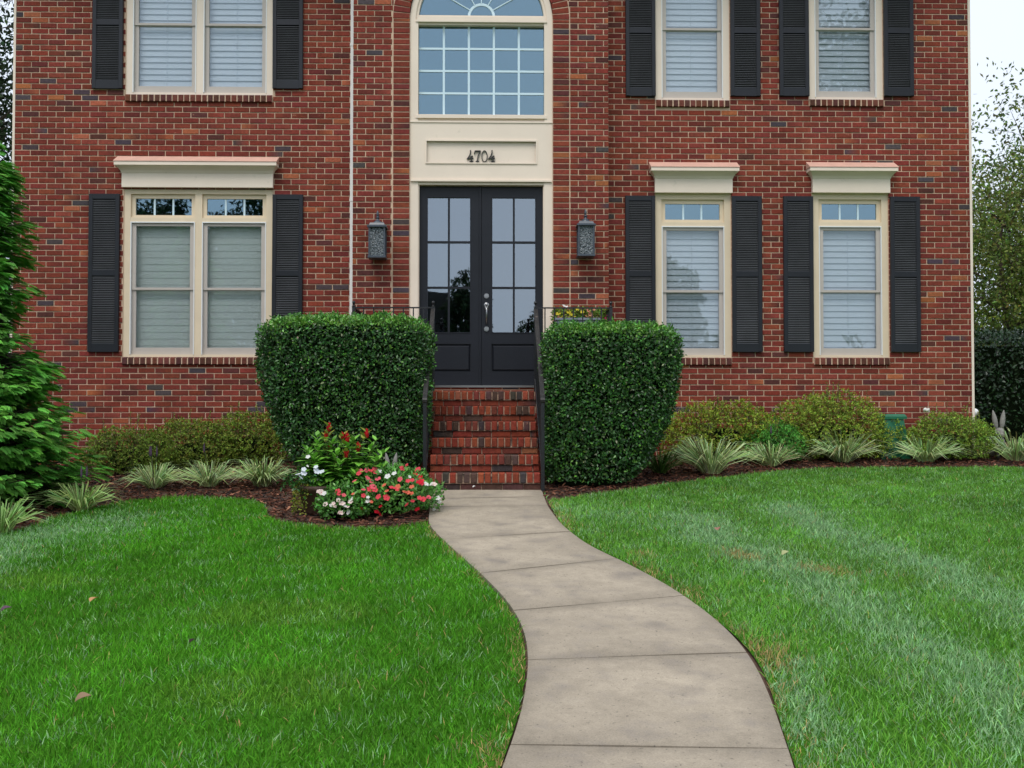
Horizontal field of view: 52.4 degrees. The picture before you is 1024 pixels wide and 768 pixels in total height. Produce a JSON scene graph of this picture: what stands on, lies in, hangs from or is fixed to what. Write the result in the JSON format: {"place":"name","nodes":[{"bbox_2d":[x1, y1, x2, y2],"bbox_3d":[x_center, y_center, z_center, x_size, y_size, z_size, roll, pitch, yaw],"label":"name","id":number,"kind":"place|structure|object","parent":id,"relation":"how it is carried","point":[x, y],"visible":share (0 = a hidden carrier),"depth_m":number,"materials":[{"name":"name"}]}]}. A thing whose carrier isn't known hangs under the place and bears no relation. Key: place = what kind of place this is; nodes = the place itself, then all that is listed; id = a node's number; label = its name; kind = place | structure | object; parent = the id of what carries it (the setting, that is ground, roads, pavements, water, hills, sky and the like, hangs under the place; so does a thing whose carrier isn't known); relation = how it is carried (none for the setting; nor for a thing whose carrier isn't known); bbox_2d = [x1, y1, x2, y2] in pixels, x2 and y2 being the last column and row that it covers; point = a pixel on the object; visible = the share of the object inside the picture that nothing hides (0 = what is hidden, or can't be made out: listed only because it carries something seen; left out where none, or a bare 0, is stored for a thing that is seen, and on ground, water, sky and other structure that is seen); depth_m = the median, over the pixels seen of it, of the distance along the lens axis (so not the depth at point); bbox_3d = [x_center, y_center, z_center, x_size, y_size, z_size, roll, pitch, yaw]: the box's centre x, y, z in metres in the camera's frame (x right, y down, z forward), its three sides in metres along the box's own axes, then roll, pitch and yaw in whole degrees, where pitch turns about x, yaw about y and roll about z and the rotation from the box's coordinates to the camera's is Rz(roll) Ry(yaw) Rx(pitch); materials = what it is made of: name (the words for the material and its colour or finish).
{"place":"outdoors","nodes":[
{"label":"outdoors","id":0,"kind":"place"},
{"bbox_2d":[0,493,528,767],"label":"lawn","id":1,"kind":"structure","parent":0,"point":[287,745],"depth_m":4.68,"materials":[{"name":"green plant"}]},
{"bbox_2d":[75,692,90,701],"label":"fallen leaf","id":2,"kind":"object","parent":1,"relation":"on","point":[80,695],"visible":1,"depth_m":4.31,"materials":[{"name":"brown plant"}]},
{"bbox_2d":[0,0,1023,352],"label":"sky","id":3,"kind":"structure","parent":0,"point":[996,26],"materials":[{"name":"white"}]},
{"bbox_2d":[5,442,1021,767],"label":"ground","id":4,"kind":"structure","parent":0,"point":[555,496],"depth_m":9.78,"materials":[{"name":"soil"}]},
{"bbox_2d":[415,391,540,489],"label":"brick steps","id":5,"kind":"structure","parent":4,"relation":"on","point":[488,415],"depth_m":10.56,"materials":[{"name":"red brick"}]},
{"bbox_2d":[352,301,434,390],"bbox_3d":[-1.312,-0.400,11.861,0.914,1.005,0.932,0,-2,-1],"label":"landing railing","id":6,"kind":"object","parent":5,"relation":"on","point":[356,310],"visible":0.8,"depth_m":11.42,"materials":[{"name":"black metal"}]},
{"bbox_2d":[422,309,434,476],"bbox_3d":[-0.849,0.109,10.654,0.044,1.909,1.488,0,-2,-1],"label":"stair railing","id":7,"kind":"object","parent":5,"relation":"on","point":[426,434],"visible":0.66,"depth_m":9.96,"materials":[{"name":"metal"}]},
{"bbox_2d":[534,309,544,491],"bbox_3d":[0.277,0.110,10.680,0.044,1.909,1.488,0,-2,-1],"label":"stair railing","id":8,"kind":"object","parent":5,"relation":"on","point":[540,398],"visible":0.98,"depth_m":10.26,"materials":[{"name":"metal"}]},
{"bbox_2d":[534,301,612,391],"bbox_3d":[0.665,-0.399,11.907,0.874,1.005,0.932,0,-2,-1],"label":"landing railing","id":9,"kind":"object","parent":5,"relation":"on","point":[609,311],"visible":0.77,"depth_m":11.46,"materials":[{"name":"black metal"}]},
{"bbox_2d":[550,305,607,323],"bbox_3d":[0.792,-0.404,11.909,0.735,0.994,0.424,0,-2,-1],"label":"flower trough","id":10,"kind":"object","parent":5,"relation":"on","point":[559,312],"visible":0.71,"depth_m":11.82,"materials":[{"name":"black metal"}]},
{"bbox_2d":[10,0,978,466],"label":"brick house","id":11,"kind":"structure","parent":4,"relation":"on","point":[772,198],"depth_m":12.71,"materials":[{"name":"red brick"}]},
{"bbox_2d":[113,156,278,364],"bbox_3d":[-3.813,-1.500,12.641,1.952,2.533,0.356,0,-2,-1],"label":"window","id":12,"kind":"structure","parent":11,"relation":"in","point":[197,289],"depth_m":12.67,"materials":[{"name":"beige paint"}]},
{"bbox_2d":[125,0,272,102],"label":"window","id":13,"kind":"structure","parent":11,"relation":"in","point":[177,50],"depth_m":12.80,"materials":[{"name":"white glass"}]},
{"bbox_2d":[367,211,387,259],"bbox_3d":[-1.581,-1.755,12.244,0.224,0.575,0.238,0,-2,-1],"label":"wall lantern","id":14,"kind":"object","parent":11,"relation":"attached to","point":[377,238],"depth_m":12.15,"materials":[{"name":"grey metal"}]},
{"bbox_2d":[419,186,480,384],"bbox_3d":[-0.747,-1.182,12.507,0.755,2.393,0.059,0,-2,-1],"label":"door leaf","id":15,"kind":"structure","parent":11,"relation":"in","point":[450,216],"depth_m":12.51,"materials":[{"name":"grey paint"}]},
{"bbox_2d":[410,0,551,121],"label":"arched window","id":16,"kind":"structure","parent":11,"relation":"in","point":[417,21],"depth_m":12.50,"materials":[{"name":"beige paint"}]},
{"bbox_2d":[410,121,552,182],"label":"header","id":17,"kind":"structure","parent":11,"relation":"in","point":[440,151],"depth_m":12.46,"materials":[{"name":"beige paint"}]},
{"bbox_2d":[481,187,542,384],"bbox_3d":[0.012,-1.182,12.496,0.759,2.393,0.116,0,-2,-1],"label":"door leaf","id":18,"kind":"structure","parent":11,"relation":"in","point":[511,217],"depth_m":12.52,"materials":[{"name":"grey paint"}]},
{"bbox_2d":[575,209,595,257],"bbox_3d":[0.870,-1.780,12.301,0.224,0.575,0.238,0,-2,-1],"label":"wall lantern","id":19,"kind":"object","parent":11,"relation":"attached to","point":[585,226],"depth_m":12.21,"materials":[{"name":"grey metal"}]},
{"bbox_2d":[655,0,729,107],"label":"window","id":20,"kind":"structure","parent":11,"relation":"in","point":[692,36],"depth_m":12.94,"materials":[{"name":"white glass"}]},
{"bbox_2d":[649,162,739,364],"bbox_3d":[2.225,-1.479,12.780,1.088,2.497,0.356,0,-2,-1],"label":"window","id":21,"kind":"structure","parent":11,"relation":"in","point":[693,257],"depth_m":12.80,"materials":[{"name":"beige paint"}]},
{"bbox_2d":[809,0,883,106],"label":"window","id":22,"kind":"structure","parent":11,"relation":"in","point":[845,36],"depth_m":12.98,"materials":[{"name":"white glass"}]},
{"bbox_2d":[806,162,898,364],"bbox_3d":[4.171,-1.483,12.825,1.095,2.504,0.356,0,-2,-1],"label":"window","id":23,"kind":"structure","parent":11,"relation":"in","point":[851,319],"depth_m":12.85,"materials":[{"name":"beige paint"}]},
{"bbox_2d":[4,454,1023,533],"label":"mulch","id":24,"kind":"object","parent":4,"relation":"on","point":[181,489],"visible":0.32,"depth_m":10.24,"materials":[{"name":"brown wood"}]},
{"bbox_2d":[0,494,48,533],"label":"striped grass clump","id":25,"kind":"object","parent":24,"relation":"on","point":[9,517],"visible":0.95,"depth_m":7.92,"materials":[{"name":"green plant"}]},
{"bbox_2d":[0,141,114,518],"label":"evergreen conifer","id":26,"kind":"object","parent":24,"relation":"on","point":[28,452],"visible":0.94,"depth_m":9.06,"materials":[{"name":"green plant"}]},
{"bbox_2d":[33,466,122,510],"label":"striped grass clump","id":27,"kind":"object","parent":24,"relation":"on","point":[77,500],"visible":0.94,"depth_m":8.86,"materials":[{"name":"green plant"}]},
{"bbox_2d":[75,412,179,474],"bbox_3d":[-4.139,0.654,11.224,1.106,0.724,0.715,0,-2,-1],"label":"azalea shrub","id":28,"kind":"object","parent":24,"relation":"on","point":[129,456],"visible":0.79,"depth_m":11.11,"materials":[{"name":"green plant"}]},
{"bbox_2d":[119,446,190,488],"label":"striped grass clump","id":29,"kind":"object","parent":24,"relation":"on","point":[154,479],"visible":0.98,"depth_m":10.03,"materials":[{"name":"green plant"}]},
{"bbox_2d":[137,411,246,468],"bbox_3d":[-3.619,0.637,11.738,1.277,0.716,0.738,0,-2,-1],"label":"azalea shrub","id":30,"kind":"object","parent":24,"relation":"on","point":[188,451],"visible":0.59,"depth_m":11.60,"materials":[{"name":"green plant"}]},
{"bbox_2d":[171,443,243,486],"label":"striped grass clump","id":31,"kind":"object","parent":24,"relation":"on","point":[202,476],"visible":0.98,"depth_m":10.14,"materials":[{"name":"green plant"}]},
{"bbox_2d":[205,401,288,464],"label":"azalea shrub","id":32,"kind":"object","parent":24,"relation":"on","point":[259,446],"visible":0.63,"depth_m":11.83,"materials":[{"name":"green plant"}]},
{"bbox_2d":[225,455,296,486],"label":"striped grass clump","id":33,"kind":"object","parent":24,"relation":"on","point":[261,475],"visible":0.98,"depth_m":10.09,"materials":[{"name":"green plant"}]},
{"bbox_2d":[275,421,389,514],"bbox_3d":[-1.502,0.719,8.820,0.967,0.822,0.571,0,-2,-1],"label":"planted pot","id":34,"kind":"object","parent":24,"relation":"on","point":[310,487],"visible":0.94,"depth_m":8.77,"materials":[{"name":"plant"}]},
{"bbox_2d":[311,479,375,520],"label":"bedding plant","id":35,"kind":"object","parent":24,"relation":"on","point":[336,504],"visible":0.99,"depth_m":8.48,"materials":[{"name":"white plant"}]},
{"bbox_2d":[252,309,438,477],"bbox_3d":[-1.667,0.140,10.501,1.840,1.771,1.147,0,-2,-1],"label":"clipped bush","id":36,"kind":"object","parent":24,"relation":"on","point":[353,374],"visible":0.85,"depth_m":10.11,"materials":[{"name":"green plant"}]},
{"bbox_2d":[319,461,447,515],"bbox_3d":[-1.097,0.878,8.879,0.966,0.464,0.984,-1,-2,43],"label":"bedding plant","id":37,"kind":"object","parent":24,"relation":"on","point":[390,491],"visible":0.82,"depth_m":8.67,"materials":[{"name":"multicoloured plant"}]},
{"bbox_2d":[385,453,396,466],"bbox_3d":[-1.133,0.845,9.721,0.176,0.412,0.305,0,-2,-1],"label":"rabbit statue","id":38,"kind":"object","parent":24,"relation":"on","point":[387,458],"visible":0.05,"depth_m":9.65,"materials":[{"name":"stone"}]},
{"bbox_2d":[537,316,687,484],"bbox_3d":[0.992,0.201,10.569,1.491,1.733,1.125,0,-2,-1],"label":"clipped bush","id":39,"kind":"object","parent":24,"relation":"on","point":[611,388],"visible":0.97,"depth_m":10.16,"materials":[{"name":"green plant"}]},
{"bbox_2d":[646,447,696,473],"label":"striped grass clump","id":40,"kind":"object","parent":24,"relation":"on","point":[664,467],"visible":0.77,"depth_m":11.04,"materials":[{"name":"green plant"}]},
{"bbox_2d":[656,434,768,473],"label":"striped grass clump","id":41,"kind":"object","parent":24,"relation":"on","point":[705,459],"visible":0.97,"depth_m":11.03,"materials":[{"name":"green plant"}]},
{"bbox_2d":[660,395,780,459],"bbox_3d":[2.421,0.529,12.218,1.474,0.817,0.742,0,-2,-1],"label":"azalea shrub","id":42,"kind":"object","parent":24,"relation":"on","point":[718,434],"visible":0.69,"depth_m":12.12,"materials":[{"name":"green plant"}]},
{"bbox_2d":[739,427,808,466],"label":"striped grass clump","id":43,"kind":"object","parent":24,"relation":"on","point":[776,457],"visible":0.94,"depth_m":11.62,"materials":[{"name":"green plant"}]},
{"bbox_2d":[740,412,809,460],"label":"azalea shrub","id":44,"kind":"object","parent":24,"relation":"on","point":[787,441],"visible":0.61,"depth_m":11.98,"materials":[{"name":"green plant"}]},
{"bbox_2d":[763,381,914,460],"bbox_3d":[3.838,0.451,12.305,1.786,0.963,0.715,0,-2,-1],"label":"azalea shrub","id":45,"kind":"object","parent":24,"relation":"on","point":[816,430],"visible":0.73,"depth_m":12.22,"materials":[{"name":"green plant"}]},
{"bbox_2d":[803,430,891,461],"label":"striped grass clump","id":46,"kind":"object","parent":24,"relation":"on","point":[835,452],"visible":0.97,"depth_m":11.94,"materials":[{"name":"green plant"}]},
{"bbox_2d":[872,414,910,460],"bbox_3d":[4.548,0.636,12.496,0.352,0.552,0.352,0,-2,-1],"label":"utility box","id":47,"kind":"object","parent":24,"relation":"on","point":[890,420],"visible":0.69,"depth_m":12.36,"materials":[{"name":"green plastic"}]},
{"bbox_2d":[884,431,973,461],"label":"striped grass clump","id":48,"kind":"object","parent":24,"relation":"on","point":[934,452],"visible":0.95,"depth_m":11.98,"materials":[{"name":"green plant"}]},
{"bbox_2d":[900,402,1003,460],"bbox_3d":[5.194,0.570,12.323,1.264,0.726,0.707,0,-2,-1],"label":"azalea shrub","id":49,"kind":"object","parent":24,"relation":"on","point":[963,436],"visible":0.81,"depth_m":12.22,"materials":[{"name":"green plant"}]},
{"bbox_2d":[985,410,1005,457],"bbox_3d":[5.879,0.604,12.612,0.246,0.576,0.425,0,-2,-1],"label":"rabbit statue","id":50,"kind":"object","parent":24,"relation":"on","point":[995,425],"visible":0.53,"depth_m":12.50,"materials":[{"name":"stone"}]},
{"bbox_2d":[970,427,1023,460],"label":"striped grass clump","id":51,"kind":"object","parent":24,"relation":"on","point":[1014,450],"visible":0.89,"depth_m":12.11,"materials":[{"name":"green plant"}]},
{"bbox_2d":[974,327,1023,441],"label":"dark hedge","id":52,"kind":"object","parent":4,"relation":"on","point":[998,379],"visible":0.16,"depth_m":15.65,"materials":[{"name":"green plant"}]},
{"bbox_2d":[429,490,793,767],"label":"path","id":53,"kind":"structure","parent":0,"point":[629,666],"depth_m":4.98,"materials":[{"name":"concrete"}]},
{"bbox_2d":[544,464,1023,767],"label":"lawn","id":54,"kind":"structure","parent":0,"point":[875,752],"depth_m":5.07,"materials":[{"name":"green plant"}]},
{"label":"far lawn","id":55,"kind":"structure","parent":0,"visible":0},
{"bbox_2d":[971,57,1023,345],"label":"garden tree","id":56,"kind":"object","parent":55,"relation":"on","point":[1019,156],"visible":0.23,"depth_m":26.04,"materials":[{"name":"green plant"}]},
{"bbox_2d":[972,140,1023,345],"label":"garden tree","id":57,"kind":"object","parent":55,"relation":"on","point":[1005,319],"visible":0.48,"depth_m":23.00,"materials":[{"name":"green plant"}]},
{"bbox_2d":[973,124,1023,335],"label":"garden tree","id":58,"kind":"object","parent":55,"relation":"on","point":[1008,148],"visible":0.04,"depth_m":32.51,"materials":[{"name":"green plant"}]},
{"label":"far lawn","id":59,"kind":"structure","parent":0,"visible":0},
{"bbox_2d":[0,0,13,352],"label":"garden tree","id":60,"kind":"object","parent":59,"relation":"on","point":[6,113],"visible":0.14,"depth_m":25.24,"materials":[{"name":"green plant"}]}
]}

